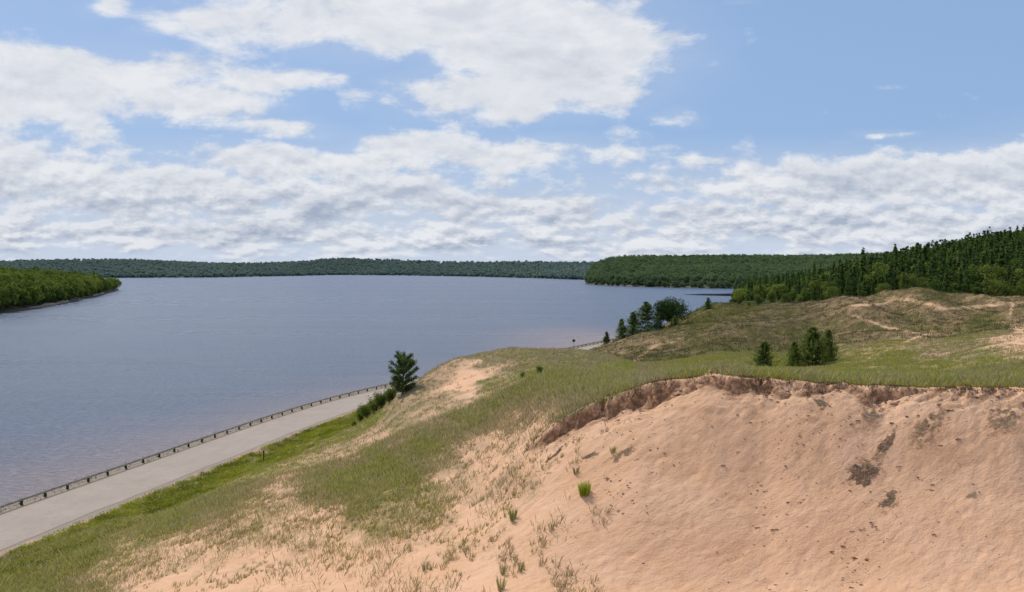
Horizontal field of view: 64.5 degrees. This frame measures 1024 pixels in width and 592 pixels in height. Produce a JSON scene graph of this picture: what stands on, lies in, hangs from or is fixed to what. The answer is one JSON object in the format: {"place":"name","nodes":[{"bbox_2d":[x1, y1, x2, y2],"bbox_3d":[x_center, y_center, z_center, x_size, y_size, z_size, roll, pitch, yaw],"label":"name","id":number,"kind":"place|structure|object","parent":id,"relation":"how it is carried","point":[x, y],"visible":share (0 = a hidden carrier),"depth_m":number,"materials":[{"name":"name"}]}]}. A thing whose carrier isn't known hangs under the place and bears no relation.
{"place":"outdoors","nodes":[
{"label":"outdoors","id":0,"kind":"place"},
{"bbox_2d":[28,300,69,308],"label":"beach","id":1,"kind":"structure","parent":0,"point":[52,304],"depth_m":625.33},
{"bbox_2d":[0,288,118,312],"bbox_3d":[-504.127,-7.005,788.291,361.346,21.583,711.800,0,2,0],"label":"shoreline","id":2,"kind":"structure","parent":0,"point":[9,308],"depth_m":594.38,"materials":[{"name":"sand"}]},
{"bbox_2d":[0,287,11,307],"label":"broadleaf tree","id":3,"kind":"object","parent":2,"relation":"on","point":[3,302],"visible":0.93,"depth_m":527.08,"materials":[{"name":"green plant"}]},
{"bbox_2d":[43,269,66,276],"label":"broadleaf tree","id":4,"kind":"object","parent":2,"relation":"on","point":[55,272],"visible":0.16,"depth_m":796.59,"materials":[{"name":"green plant"}]},
{"bbox_2d":[50,286,61,302],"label":"broadleaf tree","id":5,"kind":"object","parent":2,"relation":"on","point":[57,292],"visible":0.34,"depth_m":649.08,"materials":[{"name":"green plant"}]},
{"bbox_2d":[0,265,118,305],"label":"wood","id":6,"kind":"object","parent":2,"relation":"on","point":[36,290],"visible":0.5,"depth_m":666.41,"materials":[{"name":"green plant"}]},
{"bbox_2d":[0,341,612,549],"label":"road","id":7,"kind":"structure","parent":0,"point":[14,535],"depth_m":102.45,"materials":[{"name":"asphalt"}]},
{"bbox_2d":[118,260,583,279],"bbox_3d":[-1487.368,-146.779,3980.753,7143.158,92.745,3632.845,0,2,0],"label":"hills","id":8,"kind":"structure","parent":0,"point":[328,274],"depth_m":3185.17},
{"bbox_2d":[0,257,593,279],"bbox_3d":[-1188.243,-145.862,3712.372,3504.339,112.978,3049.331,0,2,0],"label":"wood","id":9,"kind":"object","parent":8,"relation":"on","point":[121,268],"visible":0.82,"depth_m":3560.48,"materials":[{"name":"plant"}]},
{"bbox_2d":[0,275,733,504],"bbox_3d":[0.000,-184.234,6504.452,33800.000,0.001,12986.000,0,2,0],"label":"lake","id":10,"kind":"structure","parent":0,"point":[130,369],"depth_m":307.10,"materials":[{"name":"liquid"}]},
{"bbox_2d":[684,293,731,295],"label":"breakwater","id":11,"kind":"object","parent":10,"relation":"in","point":[725,294],"visible":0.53,"depth_m":872.09,"materials":[{"name":"stone"}]},
{"bbox_2d":[0,287,1023,591],"bbox_3d":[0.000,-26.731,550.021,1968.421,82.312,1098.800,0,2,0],"label":"ground","id":12,"kind":"structure","parent":0,"point":[678,479],"depth_m":40.56,"materials":[{"name":"sand"}]},
{"bbox_2d":[0,403,368,578],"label":"verge weeds","id":13,"kind":"object","parent":12,"relation":"on","point":[267,459],"visible":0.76,"depth_m":93.38,"materials":[{"name":"plant"}]},
{"bbox_2d":[0,339,613,512],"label":"shore weeds","id":14,"kind":"object","parent":12,"relation":"on","point":[211,439],"visible":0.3,"depth_m":122.26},
{"bbox_2d":[0,338,616,507],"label":"guard rail","id":15,"kind":"object","parent":12,"relation":"on","point":[67,484],"visible":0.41,"depth_m":115.73,"materials":[{"name":"metal"}]},
{"bbox_2d":[356,407,363,420],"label":"bush","id":16,"kind":"object","parent":12,"relation":"on","point":[358,417],"visible":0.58,"depth_m":122.37,"materials":[{"name":"green plant"}]},
{"bbox_2d":[358,402,371,418],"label":"bush","id":17,"kind":"object","parent":12,"relation":"on","point":[364,409],"visible":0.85,"depth_m":118.29,"materials":[{"name":"green plant"}]},
{"bbox_2d":[365,395,379,413],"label":"bush","id":18,"kind":"object","parent":12,"relation":"on","point":[373,407],"visible":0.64,"depth_m":114.24,"materials":[{"name":"green plant"}]},
{"bbox_2d":[373,388,386,408],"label":"bush","id":19,"kind":"object","parent":12,"relation":"on","point":[381,401],"visible":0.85,"depth_m":110.37,"materials":[{"name":"green plant"}]},
{"bbox_2d":[384,385,397,402],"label":"bush","id":20,"kind":"object","parent":12,"relation":"on","point":[390,394],"visible":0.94,"depth_m":106.00,"materials":[{"name":"green plant"}]},
{"bbox_2d":[388,350,418,394],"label":"pine tree","id":21,"kind":"object","parent":12,"relation":"on","point":[403,367],"visible":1,"depth_m":100.87,"materials":[{"name":"green plant"}]},
{"bbox_2d":[496,575,506,590],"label":"grass tuft","id":22,"kind":"object","parent":12,"relation":"on","point":[499,586],"visible":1,"depth_m":34.67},
{"bbox_2d":[0,358,1023,591],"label":"beach grass","id":23,"kind":"structure","parent":12,"relation":"on","point":[476,531],"depth_m":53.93,"materials":[{"name":"plant"}]},
{"bbox_2d":[506,507,517,521],"bbox_3d":[0.009,10.839,40.476,0.635,0.822,0.588,-2,3,-44],"label":"grass tuft","id":24,"kind":"object","parent":12,"relation":"on","point":[513,515],"visible":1,"depth_m":40.43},
{"bbox_2d":[25,330,1023,545],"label":"meadow grass","id":25,"kind":"structure","parent":12,"relation":"on","point":[717,356],"depth_m":104.93,"materials":[{"name":"plant"}]},
{"bbox_2d":[544,441,569,462],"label":"fallen turf","id":26,"kind":"structure","parent":12,"relation":"on","point":[554,455],"depth_m":43.74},
{"bbox_2d":[578,480,590,496],"bbox_3d":[3.562,9.433,39.939,0.701,0.788,0.853,0,2,0],"label":"grass tuft","id":27,"kind":"object","parent":12,"relation":"on","point":[584,489],"visible":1,"depth_m":39.79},
{"bbox_2d":[577,451,598,464],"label":"fallen turf","id":28,"kind":"structure","parent":12,"relation":"on","point":[589,455],"depth_m":42.27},
{"bbox_2d":[601,442,637,466],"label":"fallen turf","id":29,"kind":"structure","parent":12,"relation":"on","point":[626,451],"depth_m":41.66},
{"bbox_2d":[612,319,627,340],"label":"spruce tree","id":30,"kind":"object","parent":12,"relation":"on","point":[621,325],"visible":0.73,"depth_m":261.80,"materials":[{"name":"green plant"}]},
{"bbox_2d":[619,312,643,335],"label":"spruce tree","id":31,"kind":"object","parent":12,"relation":"on","point":[632,321],"visible":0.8,"depth_m":259.51,"materials":[{"name":"green plant"}]},
{"bbox_2d":[629,301,664,333],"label":"spruce tree","id":32,"kind":"object","parent":12,"relation":"on","point":[647,308],"visible":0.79,"depth_m":256.14,"materials":[{"name":"green plant"}]},
{"bbox_2d":[651,316,665,328],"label":"spruce tree","id":33,"kind":"object","parent":12,"relation":"on","point":[658,324],"visible":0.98,"depth_m":251.84,"materials":[{"name":"green plant"}]},
{"bbox_2d":[653,295,691,321],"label":"broadleaf tree","id":34,"kind":"object","parent":12,"relation":"on","point":[667,309],"visible":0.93,"depth_m":254.59,"materials":[{"name":"green plant"}]},
{"bbox_2d":[668,315,679,326],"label":"spruce tree","id":35,"kind":"object","parent":12,"relation":"on","point":[674,321],"visible":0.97,"depth_m":249.07,"materials":[{"name":"green plant"}]},
{"bbox_2d":[702,297,716,309],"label":"spruce tree","id":36,"kind":"object","parent":12,"relation":"on","point":[707,303],"visible":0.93,"depth_m":284.77,"materials":[{"name":"green plant"}]},
{"bbox_2d":[732,288,746,300],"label":"broadleaf tree","id":37,"kind":"object","parent":12,"relation":"on","point":[742,294],"visible":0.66,"depth_m":405.31,"materials":[{"name":"green plant"}]},
{"bbox_2d":[744,277,750,300],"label":"conifer tree","id":38,"kind":"object","parent":12,"relation":"on","point":[748,297],"visible":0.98,"depth_m":393.32,"materials":[{"name":"green plant"}]},
{"bbox_2d":[754,294,762,304],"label":"broadleaf tree","id":39,"kind":"object","parent":12,"relation":"on","point":[758,300],"visible":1,"depth_m":311.78,"materials":[{"name":"green plant"}]},
{"bbox_2d":[746,342,780,366],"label":"pine tree","id":40,"kind":"object","parent":12,"relation":"on","point":[764,354],"visible":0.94,"depth_m":116.98,"materials":[{"name":"green plant"}]},
{"bbox_2d":[766,289,775,302],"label":"broadleaf tree","id":41,"kind":"object","parent":12,"relation":"on","point":[770,296],"visible":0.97,"depth_m":319.42,"materials":[{"name":"green plant"}]},
{"bbox_2d":[524,372,1023,452],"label":"root fringe","id":42,"kind":"object","parent":12,"relation":"on","point":[993,388],"visible":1,"depth_m":43.70,"materials":[{"name":"soil"}]},
{"bbox_2d":[770,284,785,299],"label":"broadleaf tree","id":43,"kind":"object","parent":12,"relation":"on","point":[776,288],"visible":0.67,"depth_m":380.61,"materials":[{"name":"green plant"}]},
{"bbox_2d":[535,375,1023,590],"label":"turf crumbs","id":44,"kind":"object","parent":12,"relation":"on","point":[829,391],"visible":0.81,"depth_m":41.31,"materials":[{"name":"soil"}]},
{"bbox_2d":[788,289,797,300],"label":"broadleaf tree","id":45,"kind":"object","parent":12,"relation":"on","point":[793,294],"visible":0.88,"depth_m":348.35,"materials":[{"name":"green plant"}]},
{"bbox_2d":[779,342,807,366],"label":"pine tree","id":46,"kind":"object","parent":12,"relation":"on","point":[793,357],"visible":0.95,"depth_m":118.93,"materials":[{"name":"green plant"}]},
{"bbox_2d":[798,287,809,300],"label":"broadleaf tree","id":47,"kind":"object","parent":12,"relation":"on","point":[804,293],"visible":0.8,"depth_m":330.56,"materials":[{"name":"green plant"}]},
{"bbox_2d":[591,286,1023,361],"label":"dune grass","id":48,"kind":"structure","parent":12,"relation":"on","point":[776,337],"depth_m":194.17,"materials":[{"name":"plant"}]},
{"bbox_2d":[810,261,817,299],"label":"conifer tree","id":49,"kind":"object","parent":12,"relation":"on","point":[813,278],"visible":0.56,"depth_m":365.72,"materials":[{"name":"green plant"}]},
{"bbox_2d":[796,327,832,365],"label":"pine tree","id":50,"kind":"object","parent":12,"relation":"on","point":[811,342],"visible":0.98,"depth_m":120.43,"materials":[{"name":"green plant"}]},
{"bbox_2d":[808,280,822,300],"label":"broadleaf tree","id":51,"kind":"object","parent":12,"relation":"on","point":[813,285],"visible":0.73,"depth_m":353.58,"materials":[{"name":"green plant"}]},
{"bbox_2d":[806,397,831,413],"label":"fallen turf","id":52,"kind":"structure","parent":12,"relation":"on","point":[820,402],"depth_m":42.06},
{"bbox_2d":[817,281,835,292],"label":"broadleaf tree","id":53,"kind":"object","parent":12,"relation":"on","point":[824,286],"visible":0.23,"depth_m":356.09,"materials":[{"name":"green plant"}]},
{"bbox_2d":[814,330,844,361],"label":"pine tree","id":54,"kind":"object","parent":12,"relation":"on","point":[828,344],"visible":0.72,"depth_m":123.76,"materials":[{"name":"green plant"}]},
{"bbox_2d":[824,286,839,298],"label":"broadleaf tree","id":55,"kind":"object","parent":12,"relation":"on","point":[832,293],"visible":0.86,"depth_m":320.25,"materials":[{"name":"green plant"}]},
{"bbox_2d":[835,274,842,294],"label":"conifer tree","id":56,"kind":"object","parent":12,"relation":"on","point":[838,280],"visible":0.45,"depth_m":328.72,"materials":[{"name":"green plant"}]},
{"bbox_2d":[839,262,846,295],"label":"conifer tree","id":57,"kind":"object","parent":12,"relation":"on","point":[841,274],"visible":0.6,"depth_m":366.37,"materials":[{"name":"green plant"}]},
{"bbox_2d":[845,274,851,295],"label":"conifer tree","id":58,"kind":"object","parent":12,"relation":"on","point":[847,282],"visible":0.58,"depth_m":342.72,"materials":[{"name":"green plant"}]},
{"bbox_2d":[846,262,853,295],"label":"conifer tree","id":59,"kind":"object","parent":12,"relation":"on","point":[850,272],"visible":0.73,"depth_m":350.57,"materials":[{"name":"green plant"}]},
{"bbox_2d":[849,265,857,295],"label":"conifer tree","id":60,"kind":"object","parent":12,"relation":"on","point":[854,282],"visible":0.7,"depth_m":350.76,"materials":[{"name":"green plant"}]},
{"bbox_2d":[851,254,861,294],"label":"conifer tree","id":61,"kind":"object","parent":12,"relation":"on","point":[856,263],"visible":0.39,"depth_m":355.80,"materials":[{"name":"green plant"}]},
{"bbox_2d":[838,452,885,489],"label":"fallen turf","id":62,"kind":"structure","parent":12,"relation":"on","point":[861,474],"depth_m":39.07,"materials":[{"name":"soil"}]},
{"bbox_2d":[856,247,870,294],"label":"conifer tree","id":63,"kind":"object","parent":12,"relation":"on","point":[863,266],"visible":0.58,"depth_m":359.98,"materials":[{"name":"green plant"}]},
{"bbox_2d":[856,281,871,293],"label":"broadleaf tree","id":64,"kind":"object","parent":12,"relation":"on","point":[868,287],"visible":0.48,"depth_m":340.36,"materials":[{"name":"green plant"}]},
{"bbox_2d":[865,275,878,294],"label":"broadleaf tree","id":65,"kind":"object","parent":12,"relation":"on","point":[869,281],"visible":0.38,"depth_m":355.14,"materials":[{"name":"green plant"}]},
{"bbox_2d":[854,404,890,431],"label":"fallen turf","id":66,"kind":"structure","parent":12,"relation":"on","point":[874,415],"depth_m":41.32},
{"bbox_2d":[729,225,1023,301],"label":"wood","id":67,"kind":"object","parent":12,"relation":"on","point":[970,244],"visible":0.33,"depth_m":582.34,"materials":[{"name":"green plant"}]},
{"bbox_2d":[870,267,891,286],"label":"broadleaf tree","id":68,"kind":"object","parent":12,"relation":"on","point":[882,272],"visible":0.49,"depth_m":354.63,"materials":[{"name":"green plant"}]},
{"bbox_2d":[874,283,891,293],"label":"broadleaf tree","id":69,"kind":"object","parent":12,"relation":"on","point":[881,287],"visible":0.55,"depth_m":331.19,"materials":[{"name":"green plant"}]},
{"bbox_2d":[869,262,898,281],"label":"broadleaf tree","id":70,"kind":"object","parent":12,"relation":"on","point":[886,267],"visible":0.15,"depth_m":366.57,"materials":[{"name":"green plant"}]},
{"bbox_2d":[868,420,904,465],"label":"fallen turf","id":71,"kind":"structure","parent":12,"relation":"on","point":[885,444],"depth_m":39.94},
{"bbox_2d":[877,487,903,513],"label":"fallen turf","id":72,"kind":"structure","parent":12,"relation":"on","point":[889,501],"depth_m":37.88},
{"bbox_2d":[884,263,896,289],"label":"conifer tree","id":73,"kind":"object","parent":12,"relation":"on","point":[889,271],"visible":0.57,"depth_m":343.98,"materials":[{"name":"green plant"}]},
{"bbox_2d":[892,251,898,288],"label":"conifer tree","id":74,"kind":"object","parent":12,"relation":"on","point":[895,270],"visible":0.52,"depth_m":354.53,"materials":[{"name":"green plant"}]},
{"bbox_2d":[896,273,921,288],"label":"broadleaf tree","id":75,"kind":"object","parent":12,"relation":"on","point":[909,281],"visible":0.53,"depth_m":346.59,"materials":[{"name":"green plant"}]},
{"bbox_2d":[909,246,923,278],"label":"conifer tree","id":76,"kind":"object","parent":12,"relation":"on","point":[916,253],"visible":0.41,"depth_m":352.92,"materials":[{"name":"green plant"}]},
{"bbox_2d":[907,242,927,279],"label":"conifer tree","id":77,"kind":"object","parent":12,"relation":"on","point":[919,251],"visible":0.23,"depth_m":371.91,"materials":[{"name":"green plant"}]},
{"bbox_2d":[914,254,924,284],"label":"conifer tree","id":78,"kind":"object","parent":12,"relation":"on","point":[919,265],"visible":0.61,"depth_m":347.46,"materials":[{"name":"green plant"}]},
{"bbox_2d":[922,245,928,272],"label":"conifer tree","id":79,"kind":"object","parent":12,"relation":"on","point":[924,256],"visible":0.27,"depth_m":396.90,"materials":[{"name":"green plant"}]},
{"bbox_2d":[903,398,950,464],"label":"fallen turf","id":80,"kind":"structure","parent":12,"relation":"on","point":[920,431],"depth_m":40.15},
{"bbox_2d":[916,275,939,287],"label":"broadleaf tree","id":81,"kind":"object","parent":12,"relation":"on","point":[922,284],"visible":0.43,"depth_m":338.04,"materials":[{"name":"green plant"}]},
{"bbox_2d":[926,266,932,285],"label":"conifer tree","id":82,"kind":"object","parent":12,"relation":"on","point":[929,279],"visible":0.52,"depth_m":331.00,"materials":[{"name":"green plant"}]},
{"bbox_2d":[925,280,940,290],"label":"broadleaf tree","id":83,"kind":"object","parent":12,"relation":"on","point":[933,285],"visible":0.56,"depth_m":324.11,"materials":[{"name":"green plant"}]},
{"bbox_2d":[927,254,940,290],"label":"conifer tree","id":84,"kind":"object","parent":12,"relation":"on","point":[934,267],"visible":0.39,"depth_m":349.98,"materials":[{"name":"green plant"}]},
{"bbox_2d":[937,251,944,285],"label":"conifer tree","id":85,"kind":"object","parent":12,"relation":"on","point":[941,257],"visible":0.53,"depth_m":358.71,"materials":[{"name":"green plant"}]},
{"bbox_2d":[938,258,950,291],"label":"conifer tree","id":86,"kind":"object","parent":12,"relation":"on","point":[943,267],"visible":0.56,"depth_m":355.41,"materials":[{"name":"green plant"}]},
{"bbox_2d":[943,266,950,292],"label":"conifer tree","id":87,"kind":"object","parent":12,"relation":"on","point":[946,283],"visible":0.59,"depth_m":323.31,"materials":[{"name":"green plant"}]},
{"bbox_2d":[947,258,958,292],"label":"conifer tree","id":88,"kind":"object","parent":12,"relation":"on","point":[954,268],"visible":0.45,"depth_m":347.74,"materials":[{"name":"green plant"}]},
{"bbox_2d":[955,251,961,289],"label":"conifer tree","id":89,"kind":"object","parent":12,"relation":"on","point":[958,260],"visible":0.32,"depth_m":372.79,"materials":[{"name":"green plant"}]},
{"bbox_2d":[951,282,967,292],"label":"broadleaf tree","id":90,"kind":"object","parent":12,"relation":"on","point":[962,286],"visible":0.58,"depth_m":329.50,"materials":[{"name":"green plant"}]},
{"bbox_2d":[955,267,968,292],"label":"conifer tree","id":91,"kind":"object","parent":12,"relation":"on","point":[960,279],"visible":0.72,"depth_m":324.76,"materials":[{"name":"green plant"}]},
{"bbox_2d":[958,251,967,290],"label":"conifer tree","id":92,"kind":"object","parent":12,"relation":"on","point":[963,264],"visible":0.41,"depth_m":355.39,"materials":[{"name":"green plant"}]},
{"bbox_2d":[963,263,970,293],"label":"conifer tree","id":93,"kind":"object","parent":12,"relation":"on","point":[966,272],"visible":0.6,"depth_m":346.24,"materials":[{"name":"green plant"}]},
{"bbox_2d":[962,264,983,289],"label":"broadleaf tree","id":94,"kind":"object","parent":12,"relation":"on","point":[971,275],"visible":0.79,"depth_m":349.42,"materials":[{"name":"green plant"}]},
{"bbox_2d":[969,281,982,291],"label":"broadleaf tree","id":95,"kind":"object","parent":12,"relation":"on","point":[976,285],"visible":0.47,"depth_m":334.85,"materials":[{"name":"green plant"}]},
{"bbox_2d":[962,263,1005,290],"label":"broadleaf tree","id":96,"kind":"object","parent":12,"relation":"on","point":[982,271],"visible":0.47,"depth_m":348.09,"materials":[{"name":"green plant"}]},
{"bbox_2d":[988,252,994,293],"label":"conifer tree","id":97,"kind":"object","parent":12,"relation":"on","point":[991,261],"visible":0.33,"depth_m":360.53,"materials":[{"name":"green plant"}]},
{"bbox_2d":[982,279,1012,295],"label":"broadleaf tree","id":98,"kind":"object","parent":12,"relation":"on","point":[996,289],"visible":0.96,"depth_m":322.83,"materials":[{"name":"green plant"}]},
{"bbox_2d":[984,266,1013,285],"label":"broadleaf tree","id":99,"kind":"object","parent":12,"relation":"on","point":[1002,277],"visible":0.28,"depth_m":352.36,"materials":[{"name":"green plant"}]},
{"bbox_2d":[978,399,1023,448],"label":"fallen turf","id":100,"kind":"structure","parent":12,"relation":"on","point":[1005,411],"depth_m":39.71,"materials":[{"name":"sand"}]},
{"bbox_2d":[996,245,1007,286],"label":"conifer tree","id":101,"kind":"object","parent":12,"relation":"on","point":[1001,260],"visible":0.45,"depth_m":371.11,"materials":[{"name":"green plant"}]},
{"bbox_2d":[1002,247,1011,266],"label":"conifer tree","id":102,"kind":"object","parent":12,"relation":"on","point":[1007,253],"visible":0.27,"depth_m":381.25,"materials":[{"name":"green plant"}]},
{"bbox_2d":[1003,263,1013,295],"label":"conifer tree","id":103,"kind":"object","parent":12,"relation":"on","point":[1009,275],"visible":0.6,"depth_m":347.60,"materials":[{"name":"green plant"}]},
{"bbox_2d":[1013,240,1020,265],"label":"conifer tree","id":104,"kind":"object","parent":12,"relation":"on","point":[1018,246],"visible":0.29,"depth_m":416.43,"materials":[{"name":"green plant"}]},
{"bbox_2d":[1012,285,1023,295],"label":"broadleaf tree","id":105,"kind":"object","parent":12,"relation":"on","point":[1017,292],"visible":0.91,"depth_m":319.67,"materials":[{"name":"green plant"}]},
{"bbox_2d":[1017,250,1023,269],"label":"conifer tree","id":106,"kind":"object","parent":12,"relation":"on","point":[1021,256],"visible":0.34,"depth_m":390.32,"materials":[{"name":"green plant"}]},
{"bbox_2d":[0,0,1023,262],"label":"sky","id":107,"kind":"structure","parent":0,"point":[230,131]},
{"bbox_2d":[585,281,733,288],"bbox_3d":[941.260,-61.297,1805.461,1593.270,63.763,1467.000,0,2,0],"label":"shoreline","id":108,"kind":"structure","parent":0,"point":[687,285],"depth_m":1297.18,"materials":[{"name":"sand"}]},
{"bbox_2d":[584,251,902,287],"bbox_3d":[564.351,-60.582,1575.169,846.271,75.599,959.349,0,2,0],"label":"wood","id":109,"kind":"object","parent":108,"relation":"on","point":[715,271],"visible":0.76,"depth_m":1474.12,"materials":[{"name":"green plant"}]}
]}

